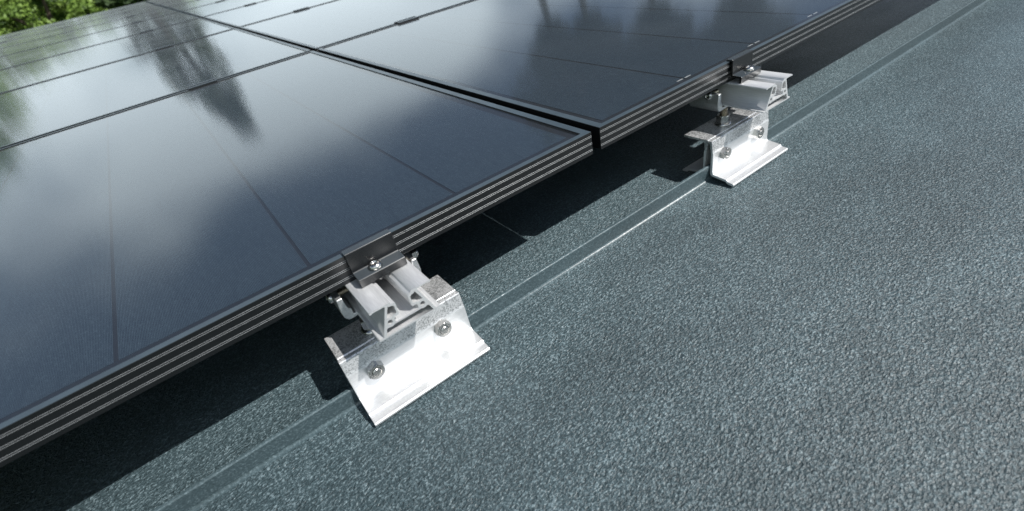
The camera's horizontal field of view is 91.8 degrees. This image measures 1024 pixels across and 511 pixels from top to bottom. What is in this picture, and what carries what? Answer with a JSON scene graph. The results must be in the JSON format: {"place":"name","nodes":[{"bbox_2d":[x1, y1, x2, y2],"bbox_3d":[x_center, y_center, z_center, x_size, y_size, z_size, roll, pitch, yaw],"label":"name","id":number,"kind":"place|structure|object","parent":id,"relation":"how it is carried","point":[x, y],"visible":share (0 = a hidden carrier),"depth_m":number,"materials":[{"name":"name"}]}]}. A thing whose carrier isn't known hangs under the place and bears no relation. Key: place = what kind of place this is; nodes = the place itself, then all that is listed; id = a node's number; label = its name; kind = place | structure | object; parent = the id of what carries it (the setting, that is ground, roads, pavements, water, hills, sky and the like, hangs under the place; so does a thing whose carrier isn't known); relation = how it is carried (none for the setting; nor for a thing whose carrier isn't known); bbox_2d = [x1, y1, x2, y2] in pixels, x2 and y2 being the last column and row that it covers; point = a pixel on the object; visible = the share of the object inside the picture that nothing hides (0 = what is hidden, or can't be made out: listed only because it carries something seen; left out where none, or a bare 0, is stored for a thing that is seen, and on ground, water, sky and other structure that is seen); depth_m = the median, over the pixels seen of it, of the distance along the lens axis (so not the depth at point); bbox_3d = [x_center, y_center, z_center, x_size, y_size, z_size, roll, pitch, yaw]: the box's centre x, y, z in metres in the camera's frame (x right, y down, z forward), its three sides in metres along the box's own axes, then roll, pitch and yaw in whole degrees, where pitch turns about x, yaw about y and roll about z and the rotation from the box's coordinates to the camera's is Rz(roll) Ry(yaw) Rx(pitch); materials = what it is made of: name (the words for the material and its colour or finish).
{"place":"outdoors","nodes":[
{"label":"outdoors","id":0,"kind":"place"},
{"bbox_2d":[0,0,1023,510],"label":"roof","id":1,"kind":"structure","parent":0,"point":[824,312],"depth_m":0.54,"materials":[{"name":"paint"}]},
{"bbox_2d":[324,275,489,425],"bbox_3d":[-0.113,0.097,0.545,0.144,0.063,0.092,-31,39,-24],"label":"seam bracket","id":2,"kind":"object","parent":1,"relation":"on","point":[390,376],"visible":0.97,"depth_m":0.53,"materials":[{"name":"metal"}]},
{"bbox_2d":[325,249,420,334],"bbox_3d":[-0.144,0.035,0.537,0.105,0.057,0.060,-31,39,-24],"label":"rail fastener","id":3,"kind":"object","parent":2,"relation":"attached to","point":[341,303],"visible":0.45,"depth_m":0.50,"materials":[{"name":"metal"}]},
{"bbox_2d":[338,259,440,341],"bbox_3d":[-2.747,-1.670,3.668,0.067,0.035,9.000,-31,39,-24],"label":"mounting rail","id":4,"kind":"object","parent":2,"relation":"attached to","point":[392,303],"visible":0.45,"depth_m":0.47,"materials":[{"name":"metal"}]},
{"bbox_2d":[0,1,147,38],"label":"solar panel","id":5,"kind":"object","parent":4,"relation":"on","point":[68,20],"visible":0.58,"depth_m":6.30,"materials":[{"name":"black glass"}]},
{"bbox_2d":[0,3,154,41],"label":"solar panel","id":6,"kind":"object","parent":4,"relation":"on","point":[22,35],"visible":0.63,"depth_m":5.53,"materials":[{"name":"black glass"}]},
{"bbox_2d":[0,5,164,48],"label":"solar panel","id":7,"kind":"object","parent":4,"relation":"on","point":[73,27],"visible":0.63,"depth_m":4.73,"materials":[{"name":"black glass"}]},
{"bbox_2d":[0,8,178,56],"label":"solar panel","id":8,"kind":"object","parent":4,"relation":"on","point":[21,47],"visible":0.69,"depth_m":3.94,"materials":[{"name":"black glass"}]},
{"bbox_2d":[0,12,198,69],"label":"solar panel","id":9,"kind":"object","parent":4,"relation":"on","point":[41,52],"visible":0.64,"depth_m":3.15,"materials":[{"name":"black glass"}]},
{"bbox_2d":[0,18,233,92],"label":"solar panel","id":10,"kind":"object","parent":4,"relation":"on","point":[40,70],"visible":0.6,"depth_m":2.34,"materials":[{"name":"black glass"}]},
{"bbox_2d":[0,28,310,148],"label":"solar panel","id":11,"kind":"object","parent":4,"relation":"on","point":[36,110],"visible":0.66,"depth_m":1.52,"materials":[{"name":"black glass"}]},
{"bbox_2d":[154,44,172,49],"bbox_3d":[-1.464,-0.871,2.088,0.070,0.014,0.035,-31,39,-24],"label":"clamp","id":12,"kind":"object","parent":4,"relation":"attached to","point":[163,47],"visible":0.26,"depth_m":2.08,"materials":[{"name":"grey metal"}]},
{"bbox_2d":[187,78,216,89],"bbox_3d":[-0.799,-0.438,1.282,0.070,0.014,0.035,-31,39,-24],"label":"clamp","id":13,"kind":"object","parent":4,"relation":"attached to","point":[201,84],"visible":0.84,"depth_m":1.27,"materials":[{"name":"silver metal"}]},
{"bbox_2d":[0,51,592,467],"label":"solar panel","id":14,"kind":"object","parent":4,"relation":"on","point":[146,246],"visible":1,"depth_m":0.60,"materials":[{"name":"black glass"}]},
{"bbox_2d":[341,229,406,287],"bbox_3d":[-0.133,0.004,0.483,0.050,0.036,0.026,-31,39,-24],"label":"end clamp","id":15,"kind":"object","parent":4,"relation":"attached to","point":[379,256],"visible":1,"depth_m":0.48,"materials":[{"name":"black metal"}]},
{"bbox_2d":[683,108,787,186],"bbox_3d":[0.354,-0.178,0.783,0.144,0.063,0.092,-31,39,-24],"label":"seam bracket","id":16,"kind":"object","parent":1,"relation":"attached to","point":[740,148],"visible":0.93,"depth_m":0.77,"materials":[{"name":"metal"}]},
{"bbox_2d":[689,89,730,126],"bbox_3d":[0.334,-0.247,0.780,0.105,0.057,0.060,-31,39,-24],"label":"rail fastener","id":17,"kind":"object","parent":16,"relation":"attached to","point":[710,101],"visible":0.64,"depth_m":0.76,"materials":[{"name":"metal"}]},
{"bbox_2d":[711,70,792,112],"bbox_3d":[-2.269,-1.952,3.912,0.067,0.035,9.000,-31,39,-24],"label":"mounting rail","id":18,"kind":"object","parent":16,"relation":"attached to","point":[763,91],"visible":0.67,"depth_m":0.72,"materials":[{"name":"metal"}]},
{"bbox_2d":[151,0,174,4],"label":"solar panel","id":19,"kind":"object","parent":18,"relation":"on","point":[160,2],"visible":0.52,"depth_m":5.83,"materials":[{"name":"black glass"}]},
{"bbox_2d":[158,0,194,7],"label":"solar panel","id":20,"kind":"object","parent":18,"relation":"on","point":[171,3],"visible":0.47,"depth_m":5.03,"materials":[{"name":"black glass"}]},
{"bbox_2d":[168,0,219,11],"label":"solar panel","id":21,"kind":"object","parent":18,"relation":"on","point":[188,5],"visible":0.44,"depth_m":4.24,"materials":[{"name":"black glass"}]},
{"bbox_2d":[181,0,264,17],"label":"solar panel","id":22,"kind":"object","parent":18,"relation":"on","point":[212,8],"visible":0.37,"depth_m":3.43,"materials":[{"name":"glass"}]},
{"bbox_2d":[203,0,334,28],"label":"solar panel","id":23,"kind":"object","parent":18,"relation":"on","point":[237,18],"visible":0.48,"depth_m":2.61,"materials":[{"name":"black glass"}]},
{"bbox_2d":[239,0,471,51],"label":"solar panel","id":24,"kind":"object","parent":18,"relation":"on","point":[315,28],"visible":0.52,"depth_m":1.78,"materials":[{"name":"black glass"}]},
{"bbox_2d":[394,16,418,23],"bbox_3d":[-0.323,-0.719,1.524,0.070,0.014,0.035,-31,39,-24],"label":"clamp","id":25,"kind":"object","parent":18,"relation":"attached to","point":[405,20],"visible":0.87,"depth_m":1.51,"materials":[{"name":"silver metal"}]},
{"bbox_2d":[318,0,882,148],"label":"solar panel","id":26,"kind":"object","parent":18,"relation":"on","point":[605,73],"visible":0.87,"depth_m":0.88,"materials":[{"name":"black glass"}]},
{"bbox_2d":[726,50,760,82],"bbox_3d":[0.338,-0.274,0.723,0.048,0.036,0.026,-31,39,-24],"label":"end clamp","id":27,"kind":"object","parent":18,"relation":"attached to","point":[743,69],"visible":1,"depth_m":0.72,"materials":[{"name":"black metal"}]},
{"bbox_3d":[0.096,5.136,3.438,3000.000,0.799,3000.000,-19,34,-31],"label":"ground","id":28,"kind":"structure","parent":0,"visible":0},
{"bbox_2d":[0,0,47,34],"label":"broadleaf tree","id":29,"kind":"object","parent":28,"relation":"on","point":[11,30],"visible":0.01,"depth_m":13.09,"materials":[{"name":"green plant"}]},
{"bbox_2d":[0,0,63,28],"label":"broadleaf tree","id":30,"kind":"object","parent":28,"relation":"on","point":[33,2],"visible":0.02,"depth_m":15.85,"materials":[{"name":"green plant"}]},
{"bbox_2d":[14,0,88,29],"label":"broadleaf tree","id":31,"kind":"object","parent":28,"relation":"on","point":[45,14],"visible":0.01,"depth_m":15.51,"materials":[{"name":"green plant"}]},
{"bbox_2d":[0,0,107,35],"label":"broadleaf tree","id":32,"kind":"object","parent":28,"relation":"on","point":[12,13],"visible":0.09,"depth_m":12.77,"materials":[{"name":"green plant"}]},
{"bbox_2d":[52,0,143,20],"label":"broadleaf tree","id":33,"kind":"object","parent":28,"relation":"on","point":[61,15],"visible":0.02,"depth_m":13.79,"materials":[{"name":"green plant"}]},
{"bbox_2d":[88,0,147,13],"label":"conifer tree","id":34,"kind":"object","parent":28,"relation":"on","point":[104,3],"visible":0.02,"depth_m":13.43,"materials":[{"name":"green plant"}]}
]}

